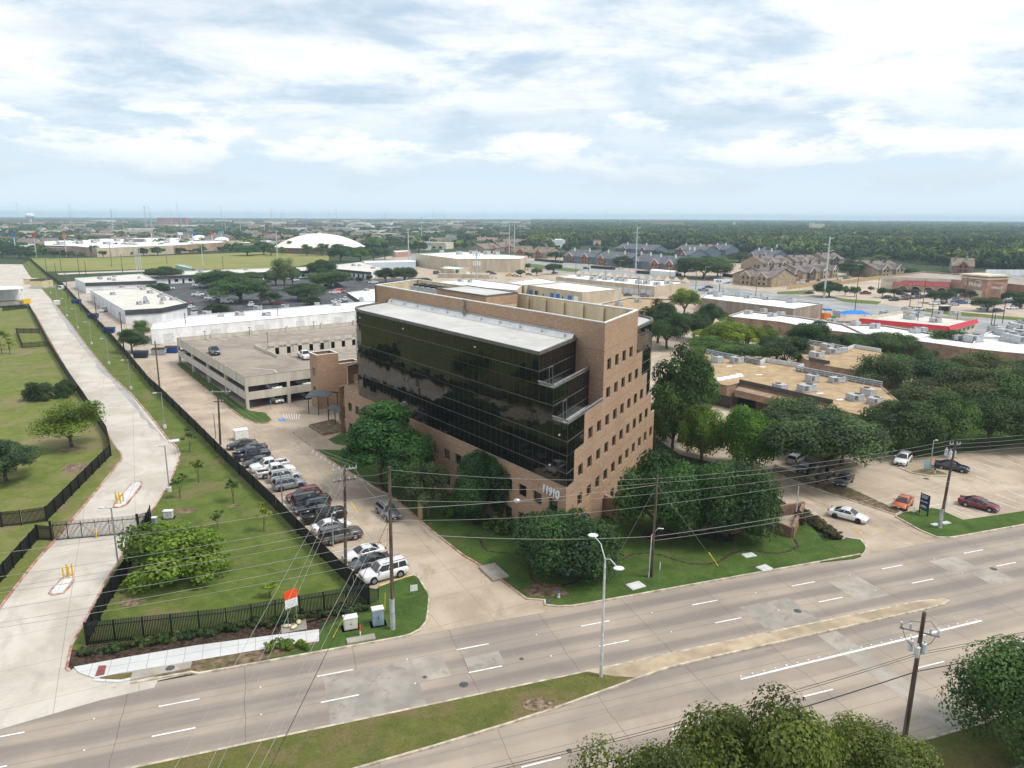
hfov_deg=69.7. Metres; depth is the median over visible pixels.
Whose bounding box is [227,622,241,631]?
shrub
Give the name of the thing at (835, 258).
apartment block
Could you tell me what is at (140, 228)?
commercial building
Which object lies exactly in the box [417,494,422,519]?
brick pier
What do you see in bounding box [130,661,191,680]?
storm drain slab
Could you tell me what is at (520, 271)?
tree
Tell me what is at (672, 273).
carport
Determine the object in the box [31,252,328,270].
meadow
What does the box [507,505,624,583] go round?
tree
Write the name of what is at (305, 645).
shrub
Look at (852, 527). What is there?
drive arrow
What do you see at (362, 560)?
parked car
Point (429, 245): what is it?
house
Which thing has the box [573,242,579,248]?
tree
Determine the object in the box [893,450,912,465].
parked car
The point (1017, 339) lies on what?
air conditioner
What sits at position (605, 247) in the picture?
tree
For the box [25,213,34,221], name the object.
water tower
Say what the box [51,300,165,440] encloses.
damp concrete edge
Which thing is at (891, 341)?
tree
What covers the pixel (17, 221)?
commercial building
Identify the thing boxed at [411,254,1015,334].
boulevard
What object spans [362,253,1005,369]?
business park paving
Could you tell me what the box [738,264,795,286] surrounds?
apartment block
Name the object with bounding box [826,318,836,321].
air conditioner
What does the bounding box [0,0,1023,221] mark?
sky
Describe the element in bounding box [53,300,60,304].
transformer box
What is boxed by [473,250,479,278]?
cell tower
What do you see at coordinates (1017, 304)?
parked car
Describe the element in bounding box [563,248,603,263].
apartment block
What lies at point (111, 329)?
dumpster
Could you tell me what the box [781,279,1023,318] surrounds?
shop car park
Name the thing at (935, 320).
air conditioner
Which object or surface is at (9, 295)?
loading dock
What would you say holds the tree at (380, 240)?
on the ground at (904, 263)
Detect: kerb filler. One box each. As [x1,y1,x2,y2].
[408,606,576,636]
[864,536,963,554]
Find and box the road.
[0,526,1023,767]
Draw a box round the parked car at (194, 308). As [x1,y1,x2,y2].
[191,306,198,310]
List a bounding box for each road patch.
[323,660,426,723]
[411,654,450,681]
[464,651,505,670]
[739,598,820,630]
[818,631,960,729]
[829,577,887,600]
[912,698,980,732]
[930,556,979,573]
[968,568,1016,584]
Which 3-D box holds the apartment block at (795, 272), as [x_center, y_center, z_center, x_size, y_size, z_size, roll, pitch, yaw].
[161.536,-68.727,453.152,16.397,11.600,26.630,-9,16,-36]
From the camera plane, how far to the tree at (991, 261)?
573.72 m
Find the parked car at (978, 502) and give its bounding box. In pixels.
[957,495,1000,512]
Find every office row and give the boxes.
[148,267,308,283]
[336,262,379,278]
[347,289,374,302]
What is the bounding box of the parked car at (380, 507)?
[374,498,400,520]
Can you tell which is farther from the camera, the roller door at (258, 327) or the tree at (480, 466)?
the roller door at (258, 327)
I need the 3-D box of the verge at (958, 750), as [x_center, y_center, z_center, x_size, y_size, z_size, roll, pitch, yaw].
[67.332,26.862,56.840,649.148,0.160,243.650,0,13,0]
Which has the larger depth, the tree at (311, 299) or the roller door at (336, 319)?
the tree at (311, 299)
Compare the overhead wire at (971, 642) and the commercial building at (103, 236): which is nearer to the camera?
the overhead wire at (971, 642)
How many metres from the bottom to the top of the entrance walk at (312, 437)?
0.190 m
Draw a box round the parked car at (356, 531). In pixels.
[317,522,363,545]
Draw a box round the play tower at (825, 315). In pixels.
[820,308,835,319]
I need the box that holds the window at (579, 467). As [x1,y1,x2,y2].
[578,464,580,475]
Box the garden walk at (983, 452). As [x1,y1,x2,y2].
[938,444,1023,457]
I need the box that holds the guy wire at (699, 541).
[658,486,717,565]
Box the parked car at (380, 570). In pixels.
[358,554,408,584]
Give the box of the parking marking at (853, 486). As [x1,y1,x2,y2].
[251,414,1022,552]
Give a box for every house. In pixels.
[16,237,42,243]
[29,278,54,288]
[39,236,59,241]
[84,228,95,231]
[99,229,113,232]
[109,235,130,238]
[121,242,137,244]
[123,237,145,241]
[173,233,190,236]
[203,235,220,238]
[219,234,235,238]
[244,229,257,232]
[264,234,280,239]
[350,231,363,234]
[393,250,410,256]
[417,241,430,249]
[441,236,457,241]
[476,236,495,240]
[503,238,521,243]
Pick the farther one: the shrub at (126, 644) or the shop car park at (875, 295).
the shop car park at (875, 295)
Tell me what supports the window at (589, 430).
in the office building at (527, 391)
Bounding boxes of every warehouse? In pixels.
[75,274,156,292]
[90,287,187,323]
[150,301,374,343]
[416,252,527,271]
[436,279,521,292]
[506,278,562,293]
[525,281,620,302]
[556,270,689,296]
[700,293,822,318]
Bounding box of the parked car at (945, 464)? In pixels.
[934,459,969,472]
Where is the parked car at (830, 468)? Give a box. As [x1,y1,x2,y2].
[814,463,836,480]
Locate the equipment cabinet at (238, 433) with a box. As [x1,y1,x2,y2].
[232,427,249,441]
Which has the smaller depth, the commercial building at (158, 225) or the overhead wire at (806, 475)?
the overhead wire at (806, 475)
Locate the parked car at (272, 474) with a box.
[267,467,301,481]
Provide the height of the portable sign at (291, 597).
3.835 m
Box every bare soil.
[55,445,89,451]
[60,462,100,472]
[118,598,144,606]
[173,506,197,513]
[227,504,239,507]
[471,518,489,524]
[520,696,554,710]
[521,583,568,596]
[641,529,678,538]
[701,532,734,542]
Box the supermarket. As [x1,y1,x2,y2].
[881,271,1023,298]
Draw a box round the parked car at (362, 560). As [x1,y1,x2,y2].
[347,551,388,571]
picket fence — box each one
[0,506,46,526]
[0,524,52,582]
[2,303,111,520]
[15,328,47,347]
[30,258,367,600]
[83,584,369,644]
[84,505,150,645]
[138,513,150,524]
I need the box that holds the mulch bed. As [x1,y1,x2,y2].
[70,601,374,669]
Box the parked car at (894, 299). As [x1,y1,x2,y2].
[888,297,899,300]
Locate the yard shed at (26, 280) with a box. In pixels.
[23,278,36,283]
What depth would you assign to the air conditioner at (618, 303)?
292.50 m
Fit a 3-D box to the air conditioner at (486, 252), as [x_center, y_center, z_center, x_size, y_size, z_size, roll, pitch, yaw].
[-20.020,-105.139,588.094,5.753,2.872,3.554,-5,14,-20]
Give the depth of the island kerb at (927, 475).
113.50 m
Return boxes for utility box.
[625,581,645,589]
[741,552,756,557]
[756,564,772,571]
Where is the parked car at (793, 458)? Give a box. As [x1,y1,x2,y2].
[785,451,807,465]
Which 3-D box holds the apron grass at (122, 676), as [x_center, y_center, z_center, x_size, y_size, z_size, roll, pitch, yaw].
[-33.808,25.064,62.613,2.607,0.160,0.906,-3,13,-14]
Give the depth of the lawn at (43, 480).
124.38 m
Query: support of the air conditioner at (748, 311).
on the strip building at (782, 324)
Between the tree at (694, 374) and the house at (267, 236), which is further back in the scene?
the house at (267, 236)
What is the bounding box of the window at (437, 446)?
[434,444,438,453]
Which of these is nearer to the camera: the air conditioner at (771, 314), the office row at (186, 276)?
the air conditioner at (771, 314)
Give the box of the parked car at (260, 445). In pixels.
[236,442,267,451]
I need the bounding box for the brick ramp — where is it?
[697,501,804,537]
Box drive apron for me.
[0,681,156,728]
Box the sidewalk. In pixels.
[74,629,318,677]
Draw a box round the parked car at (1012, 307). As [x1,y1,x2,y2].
[1006,306,1018,308]
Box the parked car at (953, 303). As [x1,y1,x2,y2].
[948,302,959,305]
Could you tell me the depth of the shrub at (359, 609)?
73.08 m
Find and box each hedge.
[534,258,562,262]
[591,266,614,269]
[636,270,681,276]
[722,273,732,277]
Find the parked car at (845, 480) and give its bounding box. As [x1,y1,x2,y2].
[832,472,854,486]
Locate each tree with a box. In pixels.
[0,241,20,254]
[0,245,11,257]
[0,328,4,353]
[0,439,43,482]
[1,330,11,348]
[2,338,16,353]
[4,246,32,257]
[20,250,36,258]
[20,382,55,401]
[25,397,109,447]
[47,250,59,257]
[52,379,77,398]
[60,251,76,256]
[88,245,99,251]
[98,251,106,257]
[115,519,231,595]
[116,329,150,352]
[131,319,150,333]
[138,247,149,253]
[141,266,184,275]
[145,283,171,290]
[149,247,165,254]
[169,473,188,498]
[175,248,186,253]
[180,427,197,452]
[188,459,203,481]
[192,248,206,252]
[192,269,245,284]
[201,304,232,311]
[206,276,270,302]
[209,510,223,528]
[216,246,230,251]
[224,476,237,503]
[232,245,260,255]
[242,271,263,279]
[252,241,275,254]
[252,500,272,531]
[257,291,282,304]
[257,580,279,596]
[262,267,283,285]
[265,247,276,253]
[267,257,300,290]
[278,246,286,252]
[282,282,327,296]
[285,266,301,284]
[301,244,312,255]
[301,295,321,305]
[305,259,336,272]
[306,270,352,287]
[313,243,329,255]
[326,244,353,261]
[338,400,419,488]
[350,246,368,261]
[355,277,363,282]
[359,237,378,248]
[366,248,381,259]
[373,268,396,282]
[375,238,386,248]
[378,426,435,496]
[380,248,392,258]
[383,240,403,249]
[393,267,417,280]
[400,460,451,517]
[409,241,427,253]
[450,449,511,519]
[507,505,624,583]
[515,269,525,276]
[519,240,527,245]
[531,268,542,275]
[545,263,562,273]
[547,251,563,259]
[561,243,568,252]
[567,733,717,767]
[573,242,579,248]
[601,245,608,250]
[610,448,708,538]
[612,256,634,264]
[639,298,676,342]
[650,311,693,348]
[650,342,722,441]
[651,250,667,255]
[651,386,698,448]
[663,681,853,767]
[668,288,703,312]
[673,255,735,278]
[676,402,725,459]
[682,311,712,338]
[683,460,783,542]
[685,334,729,352]
[691,317,748,341]
[698,303,729,321]
[711,341,760,356]
[716,403,788,468]
[725,252,750,262]
[734,324,767,343]
[750,243,756,251]
[754,336,813,360]
[755,336,785,359]
[757,412,896,484]
[759,325,779,341]
[761,394,856,448]
[776,245,788,251]
[784,320,831,342]
[792,247,802,254]
[812,280,845,296]
[817,334,840,346]
[820,710,944,767]
[837,260,865,275]
[838,333,879,347]
[839,428,878,465]
[843,286,848,295]
[845,351,915,385]
[848,286,861,296]
[849,249,858,259]
[857,399,951,451]
[867,331,921,353]
[872,254,890,260]
[874,352,969,382]
[877,248,887,254]
[877,287,889,296]
[883,378,956,401]
[886,249,893,255]
[886,288,902,296]
[889,251,899,257]
[902,250,916,261]
[904,268,922,273]
[908,249,923,262]
[913,348,937,355]
[913,369,965,395]
[919,254,927,263]
[921,391,984,449]
[924,290,946,300]
[927,252,935,264]
[927,329,968,341]
[929,366,1007,398]
[934,254,941,264]
[934,633,1023,767]
[938,253,949,268]
[938,290,957,302]
[946,288,965,293]
[947,351,1017,375]
[963,290,978,298]
[963,392,1023,446]
[965,256,979,264]
[969,297,1006,311]
[975,367,1023,400]
[982,256,996,269]
[996,253,1005,268]
[997,259,1006,268]
[1000,398,1023,440]
[1004,291,1023,296]
[1006,358,1023,373]
[1009,296,1023,307]
[1012,256,1022,269]
[1015,257,1023,269]
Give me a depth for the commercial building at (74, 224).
2071.03 m
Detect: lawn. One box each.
[0,308,120,604]
[22,261,366,649]
[272,575,427,658]
[317,446,864,604]
[897,508,1023,536]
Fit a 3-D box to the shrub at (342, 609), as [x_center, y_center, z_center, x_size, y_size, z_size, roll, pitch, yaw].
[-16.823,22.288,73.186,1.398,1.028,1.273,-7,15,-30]
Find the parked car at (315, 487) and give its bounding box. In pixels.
[285,484,322,501]
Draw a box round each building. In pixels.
[5,221,28,222]
[18,231,59,233]
[62,224,85,225]
[74,235,127,237]
[91,233,114,234]
[104,222,127,223]
[114,230,151,232]
[127,228,154,229]
[142,225,174,226]
[193,239,229,240]
[224,240,246,244]
[234,242,269,245]
[262,240,283,243]
[327,228,358,229]
[339,279,653,531]
[356,230,384,232]
[372,233,400,235]
[399,222,420,223]
[411,241,453,248]
[541,239,564,247]
[601,297,674,314]
[700,349,896,420]
[727,311,864,342]
[797,340,901,389]
[843,324,973,359]
[859,310,978,333]
[970,336,1023,361]
[984,327,1008,339]
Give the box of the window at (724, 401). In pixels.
[700,395,729,407]
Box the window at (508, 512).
[506,505,511,516]
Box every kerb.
[0,311,122,608]
[42,289,180,671]
[48,574,74,595]
[92,677,130,682]
[113,481,141,507]
[128,598,949,767]
[131,574,429,683]
[176,362,271,423]
[292,432,526,599]
[526,553,860,606]
[770,464,901,514]
[844,712,1020,761]
[847,537,867,556]
[895,516,1023,537]
[899,456,957,476]
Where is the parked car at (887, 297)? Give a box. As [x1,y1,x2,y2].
[881,295,891,298]
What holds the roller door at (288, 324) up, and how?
in the warehouse at (169, 331)
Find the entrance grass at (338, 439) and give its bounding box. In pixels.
[328,431,348,445]
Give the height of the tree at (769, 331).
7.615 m
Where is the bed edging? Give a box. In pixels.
[463,534,799,586]
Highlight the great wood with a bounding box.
[0,217,1023,268]
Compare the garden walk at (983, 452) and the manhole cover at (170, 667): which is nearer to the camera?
the manhole cover at (170, 667)
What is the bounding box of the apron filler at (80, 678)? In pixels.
[69,668,180,688]
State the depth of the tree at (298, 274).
416.28 m
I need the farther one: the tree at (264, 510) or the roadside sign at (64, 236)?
the roadside sign at (64, 236)
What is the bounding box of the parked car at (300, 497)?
[290,489,331,506]
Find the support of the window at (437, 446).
in the office building at (527, 391)
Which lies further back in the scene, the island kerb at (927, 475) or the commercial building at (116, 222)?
the commercial building at (116, 222)
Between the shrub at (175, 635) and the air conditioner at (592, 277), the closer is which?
the shrub at (175, 635)
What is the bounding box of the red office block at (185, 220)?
[157,218,189,223]
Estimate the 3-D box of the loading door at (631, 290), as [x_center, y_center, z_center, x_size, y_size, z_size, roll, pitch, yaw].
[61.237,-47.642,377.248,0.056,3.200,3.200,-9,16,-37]
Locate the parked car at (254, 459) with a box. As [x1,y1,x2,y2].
[242,455,274,466]
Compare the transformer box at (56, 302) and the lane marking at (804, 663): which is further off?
the transformer box at (56, 302)
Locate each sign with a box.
[11,234,16,257]
[32,233,36,256]
[62,234,66,256]
[284,588,297,627]
[410,584,417,590]
[713,279,729,290]
[919,493,930,515]
[924,460,929,468]
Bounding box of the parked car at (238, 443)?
[226,438,257,449]
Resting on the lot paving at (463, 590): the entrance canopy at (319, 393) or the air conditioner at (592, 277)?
the entrance canopy at (319, 393)
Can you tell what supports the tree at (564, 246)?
on the ground at (904, 263)
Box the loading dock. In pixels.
[0,286,30,305]
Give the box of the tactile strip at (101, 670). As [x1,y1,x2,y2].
[95,665,105,675]
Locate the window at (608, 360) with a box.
[607,358,609,369]
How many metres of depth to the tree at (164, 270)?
430.80 m
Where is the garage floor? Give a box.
[183,362,311,408]
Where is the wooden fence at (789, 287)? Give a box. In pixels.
[787,275,881,289]
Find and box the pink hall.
[652,222,683,224]
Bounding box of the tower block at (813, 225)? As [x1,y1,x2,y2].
[809,223,824,227]
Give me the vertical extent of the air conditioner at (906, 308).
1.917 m
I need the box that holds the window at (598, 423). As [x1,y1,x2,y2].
[597,421,599,431]
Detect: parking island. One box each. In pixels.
[901,457,955,475]
[912,467,945,474]
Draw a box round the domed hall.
[275,233,365,253]
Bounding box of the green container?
[175,264,191,270]
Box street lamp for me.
[588,533,623,676]
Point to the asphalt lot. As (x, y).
(183, 291)
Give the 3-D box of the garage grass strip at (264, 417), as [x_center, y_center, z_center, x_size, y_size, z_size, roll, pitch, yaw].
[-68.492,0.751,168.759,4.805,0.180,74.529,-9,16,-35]
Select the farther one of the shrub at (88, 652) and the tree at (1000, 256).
the tree at (1000, 256)
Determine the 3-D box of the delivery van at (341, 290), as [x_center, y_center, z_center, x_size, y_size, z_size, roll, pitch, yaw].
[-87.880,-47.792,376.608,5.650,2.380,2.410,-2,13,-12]
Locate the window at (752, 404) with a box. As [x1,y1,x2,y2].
[737,397,755,408]
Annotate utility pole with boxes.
[94,296,98,327]
[150,341,159,385]
[205,390,230,444]
[332,462,356,565]
[388,466,394,629]
[648,475,663,577]
[855,264,861,308]
[900,611,939,736]
[938,438,960,527]
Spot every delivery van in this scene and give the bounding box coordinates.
[58,285,64,289]
[198,283,207,286]
[220,298,233,303]
[335,288,345,292]
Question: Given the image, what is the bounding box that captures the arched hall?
[346,222,374,227]
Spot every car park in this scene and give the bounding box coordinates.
[650,370,1023,552]
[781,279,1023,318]
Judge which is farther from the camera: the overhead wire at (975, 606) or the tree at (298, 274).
the tree at (298, 274)
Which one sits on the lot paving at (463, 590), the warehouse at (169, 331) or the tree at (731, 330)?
the warehouse at (169, 331)
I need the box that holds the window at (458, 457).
[456,454,460,463]
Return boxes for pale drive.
[0,264,178,707]
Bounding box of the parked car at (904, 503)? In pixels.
[892,494,913,510]
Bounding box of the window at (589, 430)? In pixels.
[588,427,590,438]
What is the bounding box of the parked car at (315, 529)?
[310,517,351,533]
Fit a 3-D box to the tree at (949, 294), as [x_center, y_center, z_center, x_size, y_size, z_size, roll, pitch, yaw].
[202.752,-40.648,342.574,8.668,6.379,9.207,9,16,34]
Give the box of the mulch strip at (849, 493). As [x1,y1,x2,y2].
[772,464,899,513]
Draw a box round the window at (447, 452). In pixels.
[445,448,449,459]
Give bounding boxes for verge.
[529,263,581,271]
[777,290,813,293]
[831,297,880,303]
[908,306,1023,320]
[913,714,1023,767]
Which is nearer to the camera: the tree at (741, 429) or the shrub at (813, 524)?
the shrub at (813, 524)
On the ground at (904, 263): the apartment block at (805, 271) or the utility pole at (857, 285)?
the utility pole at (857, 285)
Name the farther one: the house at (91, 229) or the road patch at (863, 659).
the house at (91, 229)
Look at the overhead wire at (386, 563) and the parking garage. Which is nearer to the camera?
the overhead wire at (386, 563)
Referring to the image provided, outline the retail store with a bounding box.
[44,235,228,256]
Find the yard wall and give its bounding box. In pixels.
[438,273,489,278]
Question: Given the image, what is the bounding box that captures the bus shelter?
[938,305,950,310]
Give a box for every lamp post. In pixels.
[98,507,118,565]
[121,360,131,388]
[153,392,166,428]
[154,445,171,491]
[207,413,215,438]
[280,471,283,503]
[331,512,335,546]
[929,439,937,469]
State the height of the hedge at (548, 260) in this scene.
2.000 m
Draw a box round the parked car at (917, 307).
[913,306,925,310]
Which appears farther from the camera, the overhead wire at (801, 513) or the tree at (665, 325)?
the tree at (665, 325)
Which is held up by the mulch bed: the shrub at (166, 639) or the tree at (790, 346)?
the shrub at (166, 639)
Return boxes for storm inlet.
[168,439,179,442]
[479,563,508,581]
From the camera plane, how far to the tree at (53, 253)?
661.89 m
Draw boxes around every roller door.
[163,333,173,342]
[180,331,189,336]
[196,330,205,335]
[211,328,220,333]
[226,327,235,332]
[241,326,249,331]
[255,324,263,330]
[269,323,277,328]
[283,322,291,327]
[296,320,304,326]
[309,319,316,325]
[322,318,329,324]
[334,317,341,322]
[346,316,353,321]
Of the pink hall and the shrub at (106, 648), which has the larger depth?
the pink hall
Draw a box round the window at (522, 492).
[520,484,525,496]
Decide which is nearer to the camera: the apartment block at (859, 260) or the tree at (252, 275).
the tree at (252, 275)
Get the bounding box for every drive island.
[51,575,71,592]
[115,481,140,505]
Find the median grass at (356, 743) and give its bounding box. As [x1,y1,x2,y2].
[138,672,634,767]
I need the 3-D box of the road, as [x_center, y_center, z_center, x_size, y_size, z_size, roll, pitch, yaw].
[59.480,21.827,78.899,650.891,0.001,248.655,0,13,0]
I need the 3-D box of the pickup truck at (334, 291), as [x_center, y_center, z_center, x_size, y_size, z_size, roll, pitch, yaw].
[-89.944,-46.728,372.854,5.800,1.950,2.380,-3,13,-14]
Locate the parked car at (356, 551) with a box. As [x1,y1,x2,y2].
[341,542,385,562]
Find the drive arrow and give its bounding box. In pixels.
[324,469,882,533]
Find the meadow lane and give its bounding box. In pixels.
[57,270,143,274]
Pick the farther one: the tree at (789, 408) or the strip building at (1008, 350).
the strip building at (1008, 350)
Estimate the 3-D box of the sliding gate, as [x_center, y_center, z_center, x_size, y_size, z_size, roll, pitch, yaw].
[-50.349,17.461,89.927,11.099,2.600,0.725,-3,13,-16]
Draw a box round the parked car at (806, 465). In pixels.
[795,460,816,474]
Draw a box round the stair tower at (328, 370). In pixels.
[309,350,357,408]
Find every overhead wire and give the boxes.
[0,512,388,576]
[0,520,385,588]
[0,559,385,627]
[1,529,385,592]
[1,540,385,608]
[1,549,386,622]
[4,495,384,552]
[175,466,344,766]
[208,473,345,767]
[209,398,332,466]
[213,396,336,464]
[218,482,345,766]
[226,418,342,488]
[229,396,356,463]
[247,498,389,766]
[260,508,389,767]
[269,516,390,767]
[332,545,387,637]
[376,630,918,767]
[384,507,388,611]
[391,483,651,489]
[392,532,652,538]
[395,470,656,479]
[395,505,652,520]
[399,485,652,508]
[402,494,647,501]
[495,654,912,767]
[507,656,913,767]
[585,672,913,767]
[655,486,945,540]
[658,448,953,493]
[659,454,945,504]
[659,481,948,535]
[661,444,952,482]
[668,440,951,477]
[918,659,978,671]
[920,634,1023,654]
[926,597,1023,615]
[928,632,1023,650]
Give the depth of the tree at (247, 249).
718.59 m
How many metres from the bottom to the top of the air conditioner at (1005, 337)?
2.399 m
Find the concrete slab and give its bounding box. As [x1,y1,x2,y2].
[346,633,375,643]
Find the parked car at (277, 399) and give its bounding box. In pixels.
[269,395,283,403]
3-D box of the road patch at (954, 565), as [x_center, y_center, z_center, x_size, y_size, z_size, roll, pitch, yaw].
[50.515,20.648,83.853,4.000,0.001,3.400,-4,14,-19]
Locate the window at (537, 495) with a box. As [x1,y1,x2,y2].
[534,491,541,504]
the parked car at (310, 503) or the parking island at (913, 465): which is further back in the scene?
the parking island at (913, 465)
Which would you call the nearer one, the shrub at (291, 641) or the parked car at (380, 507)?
the shrub at (291, 641)
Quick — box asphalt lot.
[161,278,425,315]
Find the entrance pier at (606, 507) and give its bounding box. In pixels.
[602,494,624,521]
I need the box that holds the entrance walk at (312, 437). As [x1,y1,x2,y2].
[293,426,346,449]
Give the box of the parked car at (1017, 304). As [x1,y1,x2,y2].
[1011,303,1023,307]
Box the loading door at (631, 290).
[629,288,633,293]
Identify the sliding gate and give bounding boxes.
[48,511,150,539]
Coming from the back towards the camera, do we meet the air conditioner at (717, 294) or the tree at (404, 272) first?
the tree at (404, 272)
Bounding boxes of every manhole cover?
[165,665,174,670]
[459,682,467,686]
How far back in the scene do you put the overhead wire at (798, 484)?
84.10 m
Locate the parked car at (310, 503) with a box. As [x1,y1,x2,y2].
[292,495,330,514]
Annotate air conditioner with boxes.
[202,310,211,314]
[217,312,224,316]
[234,311,244,315]
[253,305,262,309]
[261,312,271,315]
[281,304,288,307]
[332,302,340,305]
[483,251,490,254]
[589,276,596,279]
[615,301,622,305]
[634,298,641,302]
[664,280,672,283]
[710,355,723,363]
[713,292,722,296]
[729,356,744,363]
[735,293,743,296]
[743,294,752,297]
[743,310,752,313]
[759,308,767,312]
[762,296,771,299]
[767,312,777,316]
[772,382,787,389]
[776,311,785,315]
[786,298,796,302]
[795,383,816,392]
[804,373,819,382]
[808,350,824,358]
[819,343,833,349]
[825,347,841,354]
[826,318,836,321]
[827,376,846,383]
[838,346,847,352]
[844,392,864,401]
[849,320,860,325]
[860,387,877,396]
[865,396,882,404]
[869,323,880,328]
[878,311,890,314]
[901,307,911,310]
[902,314,915,319]
[909,312,922,317]
[909,328,920,333]
[914,326,927,331]
[928,317,941,322]
[931,310,942,314]
[948,311,960,316]
[951,334,962,340]
[961,334,983,342]
[986,325,1005,332]
[993,328,1012,334]
[998,332,1020,341]
[1009,322,1023,328]
[1009,335,1023,343]
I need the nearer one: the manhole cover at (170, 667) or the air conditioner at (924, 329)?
the manhole cover at (170, 667)
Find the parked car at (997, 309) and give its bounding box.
[992,308,1003,311]
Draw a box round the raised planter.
[309,419,345,434]
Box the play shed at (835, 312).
[832,309,845,317]
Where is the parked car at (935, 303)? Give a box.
[928,301,939,304]
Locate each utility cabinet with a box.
[151,516,156,522]
[161,509,175,519]
[341,613,359,632]
[370,605,386,627]
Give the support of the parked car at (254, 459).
on the lot paving at (463, 590)
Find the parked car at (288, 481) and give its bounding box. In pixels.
[271,475,306,491]
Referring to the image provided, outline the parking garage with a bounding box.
[177,320,356,408]
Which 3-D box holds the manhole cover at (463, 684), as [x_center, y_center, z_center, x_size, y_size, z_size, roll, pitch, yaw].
[-4.074,25.362,61.992,0.748,0.040,0.760,0,13,0]
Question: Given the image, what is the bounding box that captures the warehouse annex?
[440,266,468,273]
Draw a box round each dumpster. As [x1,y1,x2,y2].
[71,299,81,303]
[87,313,98,317]
[102,327,114,332]
[132,350,148,357]
[151,347,165,354]
[165,346,177,352]
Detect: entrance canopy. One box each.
[306,390,338,414]
[326,404,339,422]
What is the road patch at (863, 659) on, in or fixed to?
on the road
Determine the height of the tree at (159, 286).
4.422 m
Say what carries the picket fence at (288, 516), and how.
on the wedge lawn at (209, 496)
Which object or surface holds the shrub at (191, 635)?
on the mulch bed
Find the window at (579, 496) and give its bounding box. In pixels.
[577,493,580,505]
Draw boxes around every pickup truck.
[99,307,106,311]
[191,292,203,295]
[208,345,219,354]
[232,445,270,461]
[249,456,289,472]
[254,461,295,479]
[264,383,281,388]
[271,300,284,304]
[294,379,310,384]
[297,350,308,359]
[299,503,347,523]
[329,290,340,293]
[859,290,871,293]
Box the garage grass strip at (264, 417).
[177,362,270,422]
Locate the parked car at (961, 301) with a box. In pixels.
[956,300,968,303]
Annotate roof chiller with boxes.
[410,283,442,293]
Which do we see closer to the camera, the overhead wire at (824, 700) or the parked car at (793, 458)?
the overhead wire at (824, 700)
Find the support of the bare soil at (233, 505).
on the wedge lawn at (209, 496)
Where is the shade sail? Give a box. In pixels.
[837,310,872,320]
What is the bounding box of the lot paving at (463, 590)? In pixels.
[63,281,555,635]
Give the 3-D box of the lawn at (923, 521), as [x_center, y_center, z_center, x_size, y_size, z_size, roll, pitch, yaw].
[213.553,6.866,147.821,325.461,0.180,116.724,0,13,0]
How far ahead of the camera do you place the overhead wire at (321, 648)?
49.28 m
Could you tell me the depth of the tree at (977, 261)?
588.75 m
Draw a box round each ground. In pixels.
[0,217,1023,681]
[879,396,1023,457]
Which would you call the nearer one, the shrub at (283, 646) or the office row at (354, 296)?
the shrub at (283, 646)
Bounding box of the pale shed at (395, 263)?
[365,259,415,268]
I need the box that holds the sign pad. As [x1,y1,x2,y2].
[281,618,306,632]
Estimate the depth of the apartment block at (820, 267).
483.23 m
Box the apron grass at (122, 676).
[100,672,131,679]
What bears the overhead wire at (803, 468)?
attached to the utility pole at (952, 455)
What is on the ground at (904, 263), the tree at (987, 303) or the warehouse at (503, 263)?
the warehouse at (503, 263)
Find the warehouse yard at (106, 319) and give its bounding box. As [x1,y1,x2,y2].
[63,282,185,364]
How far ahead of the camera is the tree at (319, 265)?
459.11 m
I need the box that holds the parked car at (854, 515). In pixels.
[827,505,869,523]
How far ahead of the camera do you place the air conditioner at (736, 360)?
174.87 m
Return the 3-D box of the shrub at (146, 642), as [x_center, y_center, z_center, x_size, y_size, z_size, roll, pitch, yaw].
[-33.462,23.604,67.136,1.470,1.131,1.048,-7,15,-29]
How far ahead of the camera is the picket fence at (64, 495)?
113.80 m
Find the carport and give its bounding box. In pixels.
[650,269,677,276]
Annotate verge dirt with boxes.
[152,641,318,677]
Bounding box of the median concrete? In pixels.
[588,599,946,676]
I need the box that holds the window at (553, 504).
[550,498,557,510]
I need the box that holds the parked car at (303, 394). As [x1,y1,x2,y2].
[298,391,311,398]
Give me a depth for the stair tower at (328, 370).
150.32 m
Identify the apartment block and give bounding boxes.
[468,242,499,252]
[494,241,513,251]
[513,244,533,256]
[530,245,561,258]
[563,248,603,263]
[593,239,600,247]
[594,250,640,267]
[615,242,668,255]
[631,252,656,269]
[648,254,691,272]
[674,243,720,256]
[680,247,708,257]
[714,243,738,254]
[733,264,765,282]
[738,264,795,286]
[741,254,792,268]
[749,248,789,256]
[765,263,799,280]
[782,261,818,280]
[784,253,817,262]
[803,260,838,278]
[811,251,843,264]
[847,259,904,276]
[851,258,883,275]
[948,256,974,272]
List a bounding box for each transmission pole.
[405,229,410,259]
[509,221,511,254]
[514,220,516,248]
[633,227,639,273]
[823,237,833,297]
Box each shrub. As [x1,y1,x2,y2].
[76,646,86,655]
[85,648,96,655]
[95,646,104,654]
[103,641,115,652]
[110,641,124,651]
[120,640,135,648]
[131,634,144,645]
[137,635,153,648]
[150,633,160,643]
[157,632,170,643]
[168,629,180,642]
[177,629,186,639]
[186,627,195,639]
[196,629,205,635]
[204,627,217,637]
[213,624,223,633]
[220,622,232,630]
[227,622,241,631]
[241,621,250,627]
[247,616,259,627]
[256,618,264,625]
[263,639,275,648]
[264,616,277,627]
[265,645,275,652]
[270,614,284,624]
[273,637,283,648]
[280,639,292,649]
[281,614,294,623]
[282,638,294,649]
[284,641,294,649]
[288,614,299,622]
[295,639,303,646]
[296,608,309,619]
[299,640,310,650]
[313,609,324,616]
[323,610,332,616]
[329,608,339,615]
[335,602,347,612]
[344,607,353,613]
[354,602,363,611]
[361,604,370,610]
[440,502,460,517]
[457,508,480,518]
[480,512,503,530]
[493,515,516,534]
[794,509,807,524]
[808,520,819,526]
[824,530,836,536]
[832,531,843,538]

